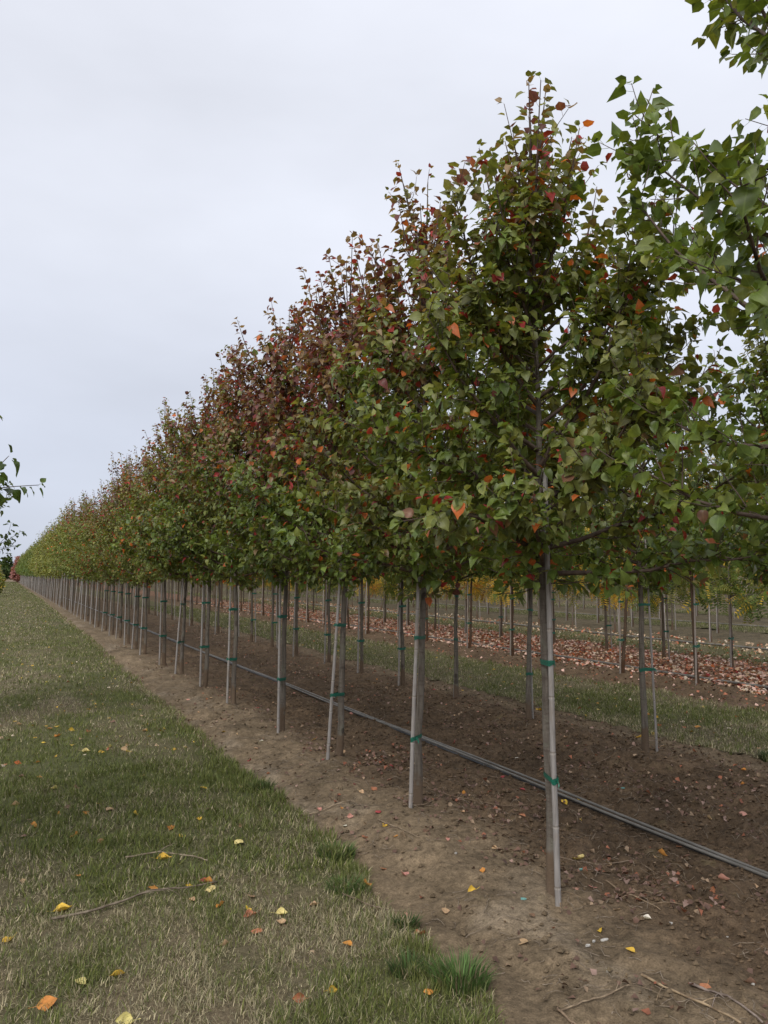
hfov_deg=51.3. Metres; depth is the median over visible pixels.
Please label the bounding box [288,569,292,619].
shade tree
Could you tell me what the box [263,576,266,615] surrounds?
shade tree
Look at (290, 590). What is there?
feathery tree
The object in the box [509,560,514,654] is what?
tree stake
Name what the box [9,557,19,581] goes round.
red maple
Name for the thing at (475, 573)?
pear tree
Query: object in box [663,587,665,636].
tree stake
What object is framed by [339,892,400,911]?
fallen twig
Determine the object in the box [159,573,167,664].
tree stake
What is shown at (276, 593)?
tree stake
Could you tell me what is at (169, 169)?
sky
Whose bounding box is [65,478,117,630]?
pear tree
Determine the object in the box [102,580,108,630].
tree stake
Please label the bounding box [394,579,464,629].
feathery tree
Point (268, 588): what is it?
feathery tree
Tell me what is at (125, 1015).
fallen leaf
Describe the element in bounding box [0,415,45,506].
pear tree
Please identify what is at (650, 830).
irrigation hose
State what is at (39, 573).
pear tree
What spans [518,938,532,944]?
fallen leaf
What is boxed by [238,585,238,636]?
tree stake
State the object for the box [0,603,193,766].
leaf litter
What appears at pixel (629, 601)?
grass lane
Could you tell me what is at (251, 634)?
pear tree
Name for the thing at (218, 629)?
pear tree
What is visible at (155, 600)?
pear tree
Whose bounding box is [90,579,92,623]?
tree stake
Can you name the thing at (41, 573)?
pear tree
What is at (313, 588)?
feathery tree
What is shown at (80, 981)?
fallen leaf
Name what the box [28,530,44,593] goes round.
pear tree
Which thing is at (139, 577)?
pear tree
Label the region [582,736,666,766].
fallen twig
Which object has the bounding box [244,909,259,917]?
fallen leaf
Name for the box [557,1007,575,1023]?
fallen twig
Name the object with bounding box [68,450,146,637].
pear tree
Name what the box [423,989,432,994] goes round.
fallen leaf
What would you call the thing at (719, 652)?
grass lane
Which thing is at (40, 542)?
pear tree
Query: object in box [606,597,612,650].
tree stake
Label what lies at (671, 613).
shade tree
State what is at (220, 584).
feathery tree
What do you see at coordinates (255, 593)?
tree stake
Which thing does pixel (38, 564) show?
pear tree
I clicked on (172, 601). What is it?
pear tree
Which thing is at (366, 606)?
tree stake
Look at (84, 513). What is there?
pear tree
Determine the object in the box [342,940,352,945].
fallen leaf
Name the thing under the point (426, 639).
shade tree
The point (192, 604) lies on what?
pear tree
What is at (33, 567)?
pear tree
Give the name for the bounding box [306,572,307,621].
tree stake
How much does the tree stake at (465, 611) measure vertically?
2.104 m
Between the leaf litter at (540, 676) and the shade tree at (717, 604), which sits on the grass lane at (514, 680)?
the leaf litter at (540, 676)
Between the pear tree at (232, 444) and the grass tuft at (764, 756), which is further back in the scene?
the pear tree at (232, 444)
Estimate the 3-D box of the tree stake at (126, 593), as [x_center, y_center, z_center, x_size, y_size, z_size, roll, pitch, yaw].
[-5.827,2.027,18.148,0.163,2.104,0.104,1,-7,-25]
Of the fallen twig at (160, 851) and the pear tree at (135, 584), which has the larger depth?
the pear tree at (135, 584)
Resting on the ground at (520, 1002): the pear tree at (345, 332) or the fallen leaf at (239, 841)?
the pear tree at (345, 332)
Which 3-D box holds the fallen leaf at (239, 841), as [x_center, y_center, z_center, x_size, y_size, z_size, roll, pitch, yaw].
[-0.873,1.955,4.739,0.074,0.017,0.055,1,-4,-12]
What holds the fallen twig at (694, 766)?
on the ground at (520, 1002)
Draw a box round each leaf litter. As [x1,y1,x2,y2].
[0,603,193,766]
[9,748,423,1023]
[110,639,767,1023]
[155,623,767,811]
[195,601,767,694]
[222,620,755,732]
[227,598,767,663]
[303,739,730,917]
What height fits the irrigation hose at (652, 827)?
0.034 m
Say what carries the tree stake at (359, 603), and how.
on the ground at (520, 1002)
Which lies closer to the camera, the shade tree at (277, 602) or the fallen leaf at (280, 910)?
the fallen leaf at (280, 910)
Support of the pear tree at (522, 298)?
on the ground at (520, 1002)
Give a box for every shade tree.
[214,581,215,606]
[221,580,222,607]
[240,584,241,610]
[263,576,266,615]
[273,573,278,615]
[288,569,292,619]
[305,572,309,621]
[320,523,331,624]
[347,603,349,628]
[363,575,369,633]
[408,552,451,641]
[461,569,479,647]
[476,587,477,618]
[487,478,522,655]
[489,576,506,621]
[572,524,585,627]
[582,465,652,672]
[613,549,641,632]
[630,538,640,626]
[635,415,734,683]
[649,524,661,637]
[670,580,672,629]
[688,502,752,641]
[709,524,734,632]
[713,403,767,592]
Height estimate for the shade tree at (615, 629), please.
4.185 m
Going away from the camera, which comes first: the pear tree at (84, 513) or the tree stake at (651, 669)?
the tree stake at (651, 669)
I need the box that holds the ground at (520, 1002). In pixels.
[6,576,767,1023]
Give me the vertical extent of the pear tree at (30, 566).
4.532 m
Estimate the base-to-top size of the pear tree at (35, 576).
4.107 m
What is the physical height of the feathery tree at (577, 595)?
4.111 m
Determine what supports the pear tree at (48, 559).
on the ground at (520, 1002)
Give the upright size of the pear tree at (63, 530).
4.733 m
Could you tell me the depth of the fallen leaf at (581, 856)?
4.64 m
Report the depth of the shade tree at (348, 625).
23.07 m
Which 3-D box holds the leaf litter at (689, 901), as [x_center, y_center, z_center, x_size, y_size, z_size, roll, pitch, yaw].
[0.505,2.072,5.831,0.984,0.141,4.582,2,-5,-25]
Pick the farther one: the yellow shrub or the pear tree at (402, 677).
the yellow shrub
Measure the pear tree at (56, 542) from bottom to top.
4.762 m
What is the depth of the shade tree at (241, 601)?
33.34 m
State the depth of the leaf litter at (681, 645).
21.54 m
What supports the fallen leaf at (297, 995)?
on the grass lane at (223, 966)
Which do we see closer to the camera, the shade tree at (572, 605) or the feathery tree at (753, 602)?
the feathery tree at (753, 602)
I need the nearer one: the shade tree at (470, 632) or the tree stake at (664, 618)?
the shade tree at (470, 632)
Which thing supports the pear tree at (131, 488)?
on the ground at (520, 1002)
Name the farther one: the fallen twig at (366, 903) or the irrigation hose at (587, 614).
the irrigation hose at (587, 614)
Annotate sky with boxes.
[0,0,767,562]
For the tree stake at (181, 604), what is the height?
2.105 m
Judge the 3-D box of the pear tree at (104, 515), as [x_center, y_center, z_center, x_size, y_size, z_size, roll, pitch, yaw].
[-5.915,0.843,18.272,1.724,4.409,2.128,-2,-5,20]
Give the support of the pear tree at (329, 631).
on the ground at (520, 1002)
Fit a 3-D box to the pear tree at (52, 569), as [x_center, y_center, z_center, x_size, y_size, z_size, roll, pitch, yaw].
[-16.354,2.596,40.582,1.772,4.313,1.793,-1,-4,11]
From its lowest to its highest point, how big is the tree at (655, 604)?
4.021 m
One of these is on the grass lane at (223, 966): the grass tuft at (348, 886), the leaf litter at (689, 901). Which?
the grass tuft at (348, 886)
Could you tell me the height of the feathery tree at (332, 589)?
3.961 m
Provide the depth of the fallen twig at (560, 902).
3.88 m
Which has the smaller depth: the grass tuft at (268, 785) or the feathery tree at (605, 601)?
the grass tuft at (268, 785)
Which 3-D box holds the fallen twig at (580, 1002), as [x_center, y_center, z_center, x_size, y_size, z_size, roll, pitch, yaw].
[0.835,1.804,2.948,0.337,0.077,0.208,2,-5,-25]
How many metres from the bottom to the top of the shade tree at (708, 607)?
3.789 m
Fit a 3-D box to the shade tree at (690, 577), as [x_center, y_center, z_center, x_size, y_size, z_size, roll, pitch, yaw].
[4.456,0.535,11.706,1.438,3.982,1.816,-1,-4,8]
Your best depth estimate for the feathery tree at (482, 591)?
19.59 m
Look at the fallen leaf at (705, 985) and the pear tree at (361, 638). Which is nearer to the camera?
the fallen leaf at (705, 985)
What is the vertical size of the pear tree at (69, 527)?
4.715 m
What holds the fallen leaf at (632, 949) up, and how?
on the ground at (520, 1002)
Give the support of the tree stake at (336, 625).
on the ground at (520, 1002)
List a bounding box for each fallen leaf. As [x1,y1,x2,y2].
[31,995,56,1010]
[54,903,70,911]
[75,977,86,983]
[109,969,124,975]
[116,1011,140,1023]
[151,852,171,859]
[203,876,212,883]
[205,885,215,891]
[232,839,242,843]
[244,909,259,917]
[251,926,261,933]
[271,907,286,914]
[292,992,309,1002]
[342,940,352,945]
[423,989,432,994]
[441,904,449,912]
[468,885,478,891]
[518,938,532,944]
[572,854,583,858]
[626,947,634,951]
[658,849,667,855]
[700,980,710,990]
[718,873,729,879]
[745,977,756,983]
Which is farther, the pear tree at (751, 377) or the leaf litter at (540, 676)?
the leaf litter at (540, 676)
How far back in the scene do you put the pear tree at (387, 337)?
5.51 m
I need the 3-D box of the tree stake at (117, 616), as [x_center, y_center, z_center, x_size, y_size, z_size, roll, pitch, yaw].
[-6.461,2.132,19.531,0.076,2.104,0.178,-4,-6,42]
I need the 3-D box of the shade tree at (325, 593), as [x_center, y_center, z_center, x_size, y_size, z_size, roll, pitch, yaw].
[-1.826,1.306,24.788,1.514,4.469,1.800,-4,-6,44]
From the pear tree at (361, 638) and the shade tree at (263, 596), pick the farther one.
the shade tree at (263, 596)
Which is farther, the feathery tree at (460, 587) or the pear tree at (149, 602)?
the pear tree at (149, 602)
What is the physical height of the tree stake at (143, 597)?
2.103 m
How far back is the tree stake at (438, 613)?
22.62 m
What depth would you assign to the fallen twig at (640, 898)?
3.94 m
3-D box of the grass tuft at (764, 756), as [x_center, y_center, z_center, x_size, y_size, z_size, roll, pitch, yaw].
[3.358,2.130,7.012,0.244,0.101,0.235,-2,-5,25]
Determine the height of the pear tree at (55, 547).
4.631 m
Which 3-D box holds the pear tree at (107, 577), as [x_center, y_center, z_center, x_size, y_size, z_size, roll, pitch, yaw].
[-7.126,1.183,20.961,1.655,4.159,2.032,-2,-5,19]
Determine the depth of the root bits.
4.85 m
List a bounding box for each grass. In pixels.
[380,590,767,608]
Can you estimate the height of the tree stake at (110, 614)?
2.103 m
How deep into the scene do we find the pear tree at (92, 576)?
23.62 m
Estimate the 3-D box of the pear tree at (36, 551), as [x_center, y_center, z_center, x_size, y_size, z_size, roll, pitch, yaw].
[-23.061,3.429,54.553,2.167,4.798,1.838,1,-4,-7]
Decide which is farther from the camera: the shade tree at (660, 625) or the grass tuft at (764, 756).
the shade tree at (660, 625)
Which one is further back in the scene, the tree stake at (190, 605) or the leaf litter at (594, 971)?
the tree stake at (190, 605)
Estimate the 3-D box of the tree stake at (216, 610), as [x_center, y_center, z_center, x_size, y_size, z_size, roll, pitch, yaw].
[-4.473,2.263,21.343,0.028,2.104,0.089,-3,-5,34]
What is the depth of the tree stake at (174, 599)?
27.29 m
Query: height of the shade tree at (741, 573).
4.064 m
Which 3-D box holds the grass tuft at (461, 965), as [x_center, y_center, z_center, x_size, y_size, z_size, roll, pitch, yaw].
[0.302,1.832,3.191,0.333,0.124,0.358,2,-5,-25]
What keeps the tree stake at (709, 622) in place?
on the ground at (520, 1002)
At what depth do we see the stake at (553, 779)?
3.94 m
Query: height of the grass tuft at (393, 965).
0.102 m
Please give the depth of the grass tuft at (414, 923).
3.73 m
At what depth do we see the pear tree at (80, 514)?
27.82 m
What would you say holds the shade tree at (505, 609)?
on the ground at (520, 1002)
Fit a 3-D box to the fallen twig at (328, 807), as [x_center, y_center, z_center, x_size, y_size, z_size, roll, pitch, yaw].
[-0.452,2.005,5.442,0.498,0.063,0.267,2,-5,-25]
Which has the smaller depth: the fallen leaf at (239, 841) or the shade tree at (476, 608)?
the fallen leaf at (239, 841)
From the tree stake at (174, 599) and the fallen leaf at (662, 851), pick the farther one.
the tree stake at (174, 599)
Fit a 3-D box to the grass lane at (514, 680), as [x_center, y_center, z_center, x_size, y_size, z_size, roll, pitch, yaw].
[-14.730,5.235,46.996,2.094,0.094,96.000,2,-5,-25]
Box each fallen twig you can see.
[51,881,217,919]
[125,843,207,860]
[294,799,356,816]
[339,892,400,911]
[377,819,419,837]
[402,796,440,805]
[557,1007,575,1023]
[559,891,581,912]
[560,856,656,873]
[560,968,662,1010]
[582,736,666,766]
[605,880,683,909]
[641,973,741,1023]
[657,759,735,774]
[689,982,763,1022]
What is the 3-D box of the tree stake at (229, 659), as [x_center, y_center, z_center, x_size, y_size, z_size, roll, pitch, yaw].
[-1.854,1.389,9.763,0.074,2.104,0.154,-4,-6,45]
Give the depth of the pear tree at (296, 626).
15.60 m
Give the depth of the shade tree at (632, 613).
24.81 m
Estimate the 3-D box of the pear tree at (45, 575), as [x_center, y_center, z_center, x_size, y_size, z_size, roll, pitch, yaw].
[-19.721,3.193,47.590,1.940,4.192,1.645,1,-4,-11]
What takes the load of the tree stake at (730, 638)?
on the ground at (520, 1002)
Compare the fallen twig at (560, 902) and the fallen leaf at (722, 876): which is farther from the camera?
the fallen leaf at (722, 876)
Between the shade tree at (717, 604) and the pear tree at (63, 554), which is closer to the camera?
the shade tree at (717, 604)
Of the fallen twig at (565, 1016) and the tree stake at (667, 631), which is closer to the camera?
the fallen twig at (565, 1016)
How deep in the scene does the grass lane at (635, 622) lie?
29.98 m
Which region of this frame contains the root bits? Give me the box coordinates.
[175,688,767,1023]
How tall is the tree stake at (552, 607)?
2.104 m
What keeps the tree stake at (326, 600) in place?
on the ground at (520, 1002)
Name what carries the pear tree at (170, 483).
on the ground at (520, 1002)
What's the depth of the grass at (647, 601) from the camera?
42.35 m
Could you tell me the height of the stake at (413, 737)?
2.104 m
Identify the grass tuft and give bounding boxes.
[247,778,279,793]
[312,838,357,862]
[321,872,370,897]
[382,944,435,980]
[390,908,424,932]
[422,943,501,998]
[756,750,767,761]
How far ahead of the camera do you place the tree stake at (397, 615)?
19.94 m
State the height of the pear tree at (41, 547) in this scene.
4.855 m
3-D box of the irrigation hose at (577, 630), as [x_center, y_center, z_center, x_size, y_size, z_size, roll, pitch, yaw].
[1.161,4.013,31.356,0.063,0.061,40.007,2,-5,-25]
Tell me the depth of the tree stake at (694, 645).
11.46 m
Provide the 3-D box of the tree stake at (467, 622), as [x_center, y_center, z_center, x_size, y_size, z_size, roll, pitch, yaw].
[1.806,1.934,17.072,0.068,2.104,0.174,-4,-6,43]
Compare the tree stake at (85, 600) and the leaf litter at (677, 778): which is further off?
the tree stake at (85, 600)
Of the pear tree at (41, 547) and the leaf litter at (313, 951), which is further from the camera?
the pear tree at (41, 547)
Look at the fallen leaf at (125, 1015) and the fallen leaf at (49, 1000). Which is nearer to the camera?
the fallen leaf at (125, 1015)
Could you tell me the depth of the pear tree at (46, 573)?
46.01 m
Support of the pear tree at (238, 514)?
on the ground at (520, 1002)
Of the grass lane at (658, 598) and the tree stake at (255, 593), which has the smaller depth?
the tree stake at (255, 593)
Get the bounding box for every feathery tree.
[211,578,227,601]
[224,575,243,603]
[250,576,275,608]
[260,579,294,590]
[266,575,302,610]
[298,580,322,611]
[309,575,351,606]
[314,579,364,596]
[350,576,386,618]
[355,559,412,621]
[378,572,430,626]
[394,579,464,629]
[428,566,500,632]
[460,565,536,637]
[507,554,602,643]
[552,502,637,651]
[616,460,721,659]
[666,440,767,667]
[731,571,767,618]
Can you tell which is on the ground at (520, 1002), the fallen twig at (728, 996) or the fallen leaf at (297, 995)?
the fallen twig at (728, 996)
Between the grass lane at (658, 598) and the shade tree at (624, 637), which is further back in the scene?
the grass lane at (658, 598)
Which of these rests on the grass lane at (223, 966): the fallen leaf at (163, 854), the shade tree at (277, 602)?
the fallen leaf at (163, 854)
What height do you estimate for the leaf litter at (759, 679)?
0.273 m
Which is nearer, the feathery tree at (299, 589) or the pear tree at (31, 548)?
the feathery tree at (299, 589)
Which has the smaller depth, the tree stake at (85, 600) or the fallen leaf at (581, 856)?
the fallen leaf at (581, 856)
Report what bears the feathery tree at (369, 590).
on the ground at (520, 1002)
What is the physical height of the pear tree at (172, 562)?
4.560 m
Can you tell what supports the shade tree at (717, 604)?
on the ground at (520, 1002)
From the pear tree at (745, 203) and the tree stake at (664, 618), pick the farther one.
the tree stake at (664, 618)
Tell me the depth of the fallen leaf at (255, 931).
3.60 m
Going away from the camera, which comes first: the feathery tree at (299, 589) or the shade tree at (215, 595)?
the feathery tree at (299, 589)
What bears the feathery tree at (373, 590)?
on the ground at (520, 1002)
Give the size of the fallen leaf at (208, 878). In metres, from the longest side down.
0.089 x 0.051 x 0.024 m
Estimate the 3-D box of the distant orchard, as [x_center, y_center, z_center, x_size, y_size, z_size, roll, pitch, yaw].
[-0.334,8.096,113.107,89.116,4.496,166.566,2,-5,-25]
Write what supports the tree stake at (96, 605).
on the ground at (520, 1002)
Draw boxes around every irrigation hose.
[64,597,767,874]
[66,598,767,877]
[186,600,767,688]
[264,599,767,649]
[304,594,767,627]
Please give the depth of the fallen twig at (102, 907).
3.87 m
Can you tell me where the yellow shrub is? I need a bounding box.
[0,572,7,591]
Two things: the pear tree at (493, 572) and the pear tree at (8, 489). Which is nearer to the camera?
the pear tree at (8, 489)
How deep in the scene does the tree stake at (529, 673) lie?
8.84 m
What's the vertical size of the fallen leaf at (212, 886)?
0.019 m
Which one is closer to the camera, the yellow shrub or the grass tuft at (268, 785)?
the grass tuft at (268, 785)
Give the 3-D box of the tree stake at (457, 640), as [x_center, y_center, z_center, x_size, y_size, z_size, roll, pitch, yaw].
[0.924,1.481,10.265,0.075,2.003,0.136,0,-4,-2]
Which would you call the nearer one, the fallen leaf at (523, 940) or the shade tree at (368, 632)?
the fallen leaf at (523, 940)
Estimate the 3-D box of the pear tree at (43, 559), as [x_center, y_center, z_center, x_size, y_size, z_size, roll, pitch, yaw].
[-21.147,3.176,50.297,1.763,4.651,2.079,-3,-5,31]
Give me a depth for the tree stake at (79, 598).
29.05 m
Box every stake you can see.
[76,580,81,616]
[80,576,82,618]
[84,579,87,620]
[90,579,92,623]
[94,583,97,627]
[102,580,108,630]
[109,584,115,635]
[115,578,122,638]
[124,582,130,644]
[131,586,140,648]
[139,583,148,654]
[157,580,157,615]
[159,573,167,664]
[174,573,185,673]
[174,580,174,619]
[189,574,191,625]
[199,573,210,686]
[215,586,216,633]
[226,543,237,702]
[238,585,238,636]
[251,564,256,641]
[272,585,278,648]
[276,566,287,732]
[293,570,299,656]
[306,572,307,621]
[322,578,323,624]
[324,580,331,663]
[326,538,345,759]
[356,577,364,672]
[365,574,366,633]
[397,583,398,636]
[397,583,405,685]
[408,527,425,807]
[438,598,438,628]
[453,595,458,697]
[465,584,465,632]
[466,581,471,647]
[498,566,502,638]
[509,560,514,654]
[526,588,533,718]
[540,468,561,906]
[552,585,555,628]
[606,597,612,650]
[617,554,624,673]
[638,539,657,751]
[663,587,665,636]
[663,592,669,658]
[673,582,675,629]
[692,568,699,684]
[708,586,710,641]
[716,589,717,632]
[728,567,733,669]
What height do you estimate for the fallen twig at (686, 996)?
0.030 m
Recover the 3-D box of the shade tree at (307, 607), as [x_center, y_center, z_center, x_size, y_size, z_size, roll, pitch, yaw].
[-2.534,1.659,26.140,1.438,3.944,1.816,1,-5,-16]
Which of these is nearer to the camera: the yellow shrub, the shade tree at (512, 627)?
the shade tree at (512, 627)
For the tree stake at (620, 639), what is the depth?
12.62 m
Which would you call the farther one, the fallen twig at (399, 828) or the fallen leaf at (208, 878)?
the fallen twig at (399, 828)
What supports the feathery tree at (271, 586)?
on the ground at (520, 1002)
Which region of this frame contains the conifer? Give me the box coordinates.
[1,553,13,579]
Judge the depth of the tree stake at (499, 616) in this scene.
19.48 m
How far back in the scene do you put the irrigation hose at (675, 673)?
15.04 m
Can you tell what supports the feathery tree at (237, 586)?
on the ground at (520, 1002)
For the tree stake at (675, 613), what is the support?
on the ground at (520, 1002)
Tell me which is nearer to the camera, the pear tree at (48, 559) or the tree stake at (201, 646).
the tree stake at (201, 646)
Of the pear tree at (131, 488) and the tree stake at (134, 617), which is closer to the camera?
the pear tree at (131, 488)
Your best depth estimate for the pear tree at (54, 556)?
39.06 m
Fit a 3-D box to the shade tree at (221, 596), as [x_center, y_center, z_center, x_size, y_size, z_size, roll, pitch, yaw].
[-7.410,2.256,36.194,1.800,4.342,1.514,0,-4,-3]
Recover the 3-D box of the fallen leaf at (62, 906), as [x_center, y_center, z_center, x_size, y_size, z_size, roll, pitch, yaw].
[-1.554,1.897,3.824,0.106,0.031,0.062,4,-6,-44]
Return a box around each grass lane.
[0,581,477,1023]
[69,587,767,759]
[102,584,767,665]
[130,582,767,633]
[166,582,767,617]
[353,589,761,608]
[363,586,767,602]
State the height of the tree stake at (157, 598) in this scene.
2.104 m
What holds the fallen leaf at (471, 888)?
on the ground at (520, 1002)
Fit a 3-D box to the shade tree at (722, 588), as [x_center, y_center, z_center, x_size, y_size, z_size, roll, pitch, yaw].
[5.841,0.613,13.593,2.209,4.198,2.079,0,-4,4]
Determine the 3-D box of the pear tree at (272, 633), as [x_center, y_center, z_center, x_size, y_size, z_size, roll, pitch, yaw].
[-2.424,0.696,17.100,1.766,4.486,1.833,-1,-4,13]
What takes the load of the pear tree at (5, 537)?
on the ground at (520, 1002)
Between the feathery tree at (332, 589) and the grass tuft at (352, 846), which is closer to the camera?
the grass tuft at (352, 846)
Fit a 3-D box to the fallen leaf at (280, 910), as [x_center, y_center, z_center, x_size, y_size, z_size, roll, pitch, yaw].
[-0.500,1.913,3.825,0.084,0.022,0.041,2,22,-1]
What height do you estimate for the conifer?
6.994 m
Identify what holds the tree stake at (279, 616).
on the ground at (520, 1002)
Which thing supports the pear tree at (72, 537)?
on the ground at (520, 1002)
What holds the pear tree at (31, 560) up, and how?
on the ground at (520, 1002)
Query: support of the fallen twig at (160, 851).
on the grass lane at (223, 966)
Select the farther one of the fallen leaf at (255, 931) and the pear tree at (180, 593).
the pear tree at (180, 593)
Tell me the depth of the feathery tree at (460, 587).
21.04 m
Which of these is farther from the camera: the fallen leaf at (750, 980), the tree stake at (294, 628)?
the tree stake at (294, 628)
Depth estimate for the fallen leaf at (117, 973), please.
3.19 m
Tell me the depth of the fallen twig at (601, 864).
4.52 m
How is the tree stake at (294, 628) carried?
on the ground at (520, 1002)
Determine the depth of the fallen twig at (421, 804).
5.47 m
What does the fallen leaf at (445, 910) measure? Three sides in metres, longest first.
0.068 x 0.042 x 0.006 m
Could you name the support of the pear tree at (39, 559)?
on the ground at (520, 1002)
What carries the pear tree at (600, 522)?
on the ground at (520, 1002)
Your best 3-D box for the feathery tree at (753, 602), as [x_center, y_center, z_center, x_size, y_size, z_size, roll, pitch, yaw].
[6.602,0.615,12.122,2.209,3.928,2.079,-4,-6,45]
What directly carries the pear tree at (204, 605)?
on the ground at (520, 1002)
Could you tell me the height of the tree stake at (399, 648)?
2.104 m
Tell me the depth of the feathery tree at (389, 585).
24.36 m
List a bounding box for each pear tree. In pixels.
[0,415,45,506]
[0,481,26,561]
[25,538,40,590]
[26,540,38,592]
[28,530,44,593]
[28,534,45,594]
[28,547,40,593]
[29,528,47,596]
[30,527,46,590]
[30,544,45,596]
[34,518,55,593]
[34,531,55,600]
[35,526,50,598]
[35,533,54,599]
[36,521,55,598]
[37,519,59,603]
[39,516,62,602]
[42,525,60,604]
[43,508,70,606]
[44,506,70,609]
[45,508,75,597]
[45,518,63,605]
[49,501,78,612]
[49,506,75,611]
[57,490,96,616]
[57,514,86,614]
[59,496,94,618]
[60,489,107,626]
[60,497,98,620]
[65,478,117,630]
[65,498,98,623]
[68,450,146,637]
[79,482,150,634]
[84,455,146,643]
[87,445,166,653]
[96,465,163,648]
[101,397,192,665]
[108,397,225,673]
[126,341,297,704]
[132,368,255,685]
[148,588,149,613]
[154,581,156,614]
[171,579,172,619]
[173,573,194,622]
[189,572,205,628]
[189,573,195,625]
[191,287,361,730]
[198,514,227,633]
[216,231,431,755]
[229,465,258,643]
[255,564,284,647]
[261,160,552,806]
[273,480,325,656]
[290,447,336,662]
[310,438,408,673]
[318,70,767,896]
[377,471,432,684]
[428,384,503,698]
[470,357,609,718]
[552,322,748,752]
[581,0,767,541]
[642,244,767,600]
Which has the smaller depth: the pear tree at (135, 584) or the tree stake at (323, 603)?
the pear tree at (135, 584)
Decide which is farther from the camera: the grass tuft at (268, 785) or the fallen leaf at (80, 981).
the grass tuft at (268, 785)
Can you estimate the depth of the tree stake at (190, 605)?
24.27 m
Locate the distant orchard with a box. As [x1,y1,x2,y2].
[32,527,766,610]
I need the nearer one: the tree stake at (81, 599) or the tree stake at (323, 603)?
the tree stake at (323, 603)

